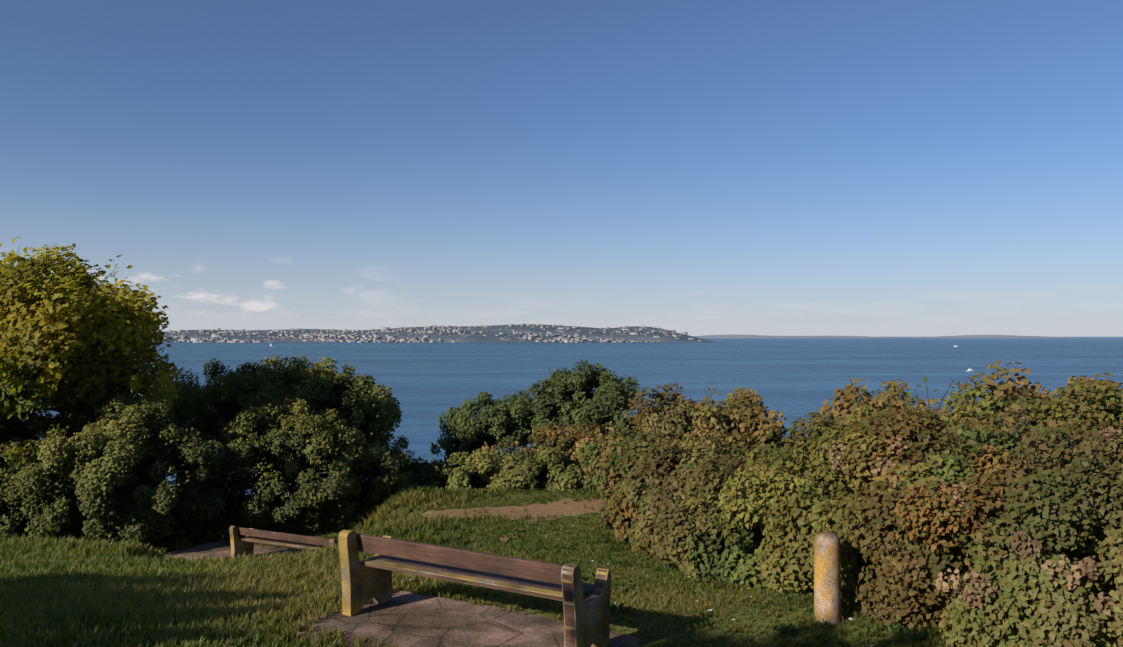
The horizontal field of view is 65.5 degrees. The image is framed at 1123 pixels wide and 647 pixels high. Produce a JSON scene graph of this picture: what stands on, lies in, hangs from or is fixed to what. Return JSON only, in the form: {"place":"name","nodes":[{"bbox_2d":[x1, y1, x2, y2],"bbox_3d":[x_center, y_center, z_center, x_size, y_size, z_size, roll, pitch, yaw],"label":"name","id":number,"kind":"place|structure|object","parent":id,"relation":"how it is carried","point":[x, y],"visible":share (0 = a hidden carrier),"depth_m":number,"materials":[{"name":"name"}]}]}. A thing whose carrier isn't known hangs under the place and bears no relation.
{"place":"outdoors","nodes":[
{"label":"outdoors","id":0,"kind":"place"},
{"bbox_2d":[152,324,717,342],"bbox_3d":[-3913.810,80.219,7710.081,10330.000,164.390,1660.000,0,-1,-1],"label":"headland","id":1,"kind":"structure","parent":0,"point":[492,331],"depth_m":7346.39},
{"bbox_2d":[155,324,701,341],"bbox_3d":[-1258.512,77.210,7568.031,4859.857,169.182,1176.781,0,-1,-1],"label":"town buildings","id":2,"kind":"structure","parent":1,"relation":"on","point":[328,339],"depth_m":7278.50,"materials":[{"name":"white"}]},
{"bbox_2d":[0,491,970,646],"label":"terrain","id":3,"kind":"structure","parent":0,"point":[575,510],"depth_m":13.85,"materials":[{"name":"green plant"}]},
{"bbox_2d":[0,237,182,469],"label":"tree","id":4,"kind":"object","parent":3,"relation":"on","point":[75,334],"visible":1,"depth_m":20.95,"materials":[{"name":"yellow plant"}]},
{"bbox_2d":[0,385,227,548],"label":"shrub","id":5,"kind":"object","parent":3,"relation":"on","point":[107,469],"visible":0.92,"depth_m":20.33,"materials":[{"name":"green plant"}]},
{"bbox_2d":[163,540,301,560],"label":"bench slab","id":6,"kind":"structure","parent":3,"relation":"on","point":[218,548],"depth_m":20.80,"materials":[{"name":"grey concrete"}]},
{"bbox_2d":[161,370,306,506],"bbox_3d":[-9.021,3.230,23.718,3.961,3.868,3.440,0,-1,-1],"label":"shrub","id":7,"kind":"object","parent":3,"relation":"on","point":[218,417],"visible":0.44,"depth_m":23.45,"materials":[{"name":"green plant"}]},
{"bbox_2d":[149,353,391,493],"bbox_3d":[-9.639,3.814,28.245,8.282,5.711,5.444,0,-1,-1],"label":"shrub","id":8,"kind":"object","parent":3,"relation":"on","point":[283,378],"visible":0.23,"depth_m":27.29,"materials":[{"name":"green plant"}]},
{"bbox_2d":[229,526,336,557],"bbox_3d":[-6.031,4.983,19.414,3.000,0.803,0.664,0,-1,26],"label":"bench","id":9,"kind":"object","parent":3,"relation":"on","point":[240,546],"visible":0.65,"depth_m":19.56,"materials":[{"name":"wood"}]},
{"bbox_2d":[222,398,408,531],"bbox_3d":[-6.595,3.779,22.892,5.220,3.579,3.164,0,-1,-13],"label":"shrub","id":10,"kind":"object","parent":3,"relation":"on","point":[297,459],"visible":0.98,"depth_m":22.25,"materials":[{"name":"green plant"}]},
{"bbox_2d":[282,356,418,478],"bbox_3d":[-6.756,3.544,27.009,4.084,5.052,3.768,1,-1,-37],"label":"shrub","id":11,"kind":"object","parent":3,"relation":"on","point":[358,402],"visible":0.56,"depth_m":26.69,"materials":[{"name":"green plant"}]},
{"bbox_2d":[11,560,906,646],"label":"lawn daisies and leaves","id":12,"kind":"object","parent":3,"relation":"on","point":[629,583],"visible":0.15,"depth_m":8.75,"materials":[{"name":"white plant"}]},
{"bbox_2d":[4,543,927,646],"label":"fallen leaves","id":13,"kind":"object","parent":3,"relation":"on","point":[902,630],"visible":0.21,"depth_m":8.05,"materials":[{"name":"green plant"}]},
{"bbox_2d":[293,590,639,646],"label":"bench slab","id":14,"kind":"structure","parent":3,"relation":"on","point":[402,618],"depth_m":7.93,"materials":[{"name":"grey concrete"}]},
{"bbox_2d":[338,530,610,646],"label":"bench","id":15,"kind":"object","parent":3,"relation":"on","point":[586,608],"visible":1,"depth_m":7.66,"materials":[{"name":"wood"}]},
{"bbox_2d":[0,485,969,646],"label":"grass tufts","id":16,"kind":"object","parent":3,"relation":"on","point":[207,592],"visible":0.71,"depth_m":9.87,"materials":[{"name":"green plant"}]},
{"bbox_2d":[429,391,543,465],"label":"bush","id":17,"kind":"object","parent":3,"relation":"on","point":[491,423],"visible":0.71,"depth_m":32.45,"materials":[{"name":"green plant"}]},
{"bbox_2d":[378,441,601,492],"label":"shrub","id":18,"kind":"object","parent":3,"relation":"on","point":[543,469],"visible":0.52,"depth_m":24.81,"materials":[{"name":"green plant"}]},
{"bbox_2d":[469,405,654,469],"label":"brown shrub","id":19,"kind":"object","parent":3,"relation":"on","point":[570,441],"visible":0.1,"depth_m":26.90,"materials":[{"name":"green plant"}]},
{"bbox_2d":[508,360,641,441],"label":"bush","id":20,"kind":"object","parent":3,"relation":"on","point":[576,400],"visible":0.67,"depth_m":32.67,"materials":[{"name":"green plant"}]},
{"bbox_2d":[576,382,783,479],"bbox_3d":[3.040,3.468,23.440,6.094,3.718,3.840,1,-1,-41],"label":"brown shrub","id":21,"kind":"object","parent":3,"relation":"on","point":[595,466],"visible":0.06,"depth_m":22.62,"materials":[{"name":"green plant"}]},
{"bbox_2d":[594,421,775,563],"bbox_3d":[2.099,2.960,16.120,2.697,2.524,7.292,0,-1,-9],"label":"hedge","id":22,"kind":"object","parent":3,"relation":"on","point":[631,508],"visible":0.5,"depth_m":14.93,"materials":[{"name":"green plant"}]},
{"bbox_2d":[814,532,840,623],"bbox_3d":[2.471,2.366,8.120,0.243,0.842,0.243,0,-1,-1],"label":"stone bollard","id":23,"kind":"object","parent":3,"relation":"on","point":[827,586],"visible":0.98,"depth_m":8.02,"materials":[{"name":"stone"}]},
{"bbox_2d":[643,374,1075,632],"bbox_3d":[3.205,2.070,10.257,2.807,3.100,6.820,0,-1,-22],"label":"hedge","id":24,"kind":"object","parent":3,"relation":"on","point":[755,529],"visible":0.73,"depth_m":8.86,"materials":[{"name":"green plant"}]},
{"bbox_2d":[627,360,1122,450],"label":"tall hedge shrubs","id":25,"kind":"object","parent":3,"relation":"on","point":[671,416],"visible":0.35,"depth_m":15.80,"materials":[{"name":"green plant"}]},
{"bbox_2d":[685,381,1065,481],"bbox_3d":[4.003,2.404,12.543,3.570,3.276,8.068,0,-1,-12],"label":"hedge","id":26,"kind":"object","parent":3,"relation":"on","point":[761,463],"visible":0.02,"depth_m":10.50,"materials":[{"name":"green plant"}]},
{"bbox_2d":[642,380,1122,646],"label":"hedge","id":27,"kind":"object","parent":3,"relation":"on","point":[1029,584],"visible":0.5,"depth_m":6.54,"materials":[{"name":"green plant"}]},
{"bbox_2d":[742,374,1122,645],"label":"hedge","id":28,"kind":"object","parent":3,"relation":"on","point":[1059,432],"visible":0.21,"depth_m":8.36,"materials":[{"name":"green plant"}]},
{"bbox_2d":[810,383,1122,448],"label":"hedge","id":29,"kind":"object","parent":3,"relation":"on","point":[1022,397],"depth_m":10.79,"materials":[{"name":"green plant"}]},
{"bbox_2d":[1054,379,1121,407],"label":"hedge","id":30,"kind":"object","parent":3,"relation":"on","point":[1085,382],"depth_m":12.12,"materials":[{"name":"green plant"}]},
{"bbox_2d":[0,0,1122,336],"label":"sky","id":31,"kind":"structure","parent":0,"point":[871,168],"materials":[{"name":"blue"}]},
{"bbox_2d":[28,337,1122,494],"bbox_3d":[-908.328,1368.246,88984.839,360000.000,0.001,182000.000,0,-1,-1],"label":"sea water","id":32,"kind":"structure","parent":0,"point":[791,379],"depth_m":1496.16,"materials":[{"name":"blue liquid"}]},
{"bbox_2d":[693,335,1070,337],"bbox_3d":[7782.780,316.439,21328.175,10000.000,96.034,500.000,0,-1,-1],"label":"distant coastline","id":33,"kind":"structure","parent":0,"point":[766,336],"depth_m":21375.36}
]}

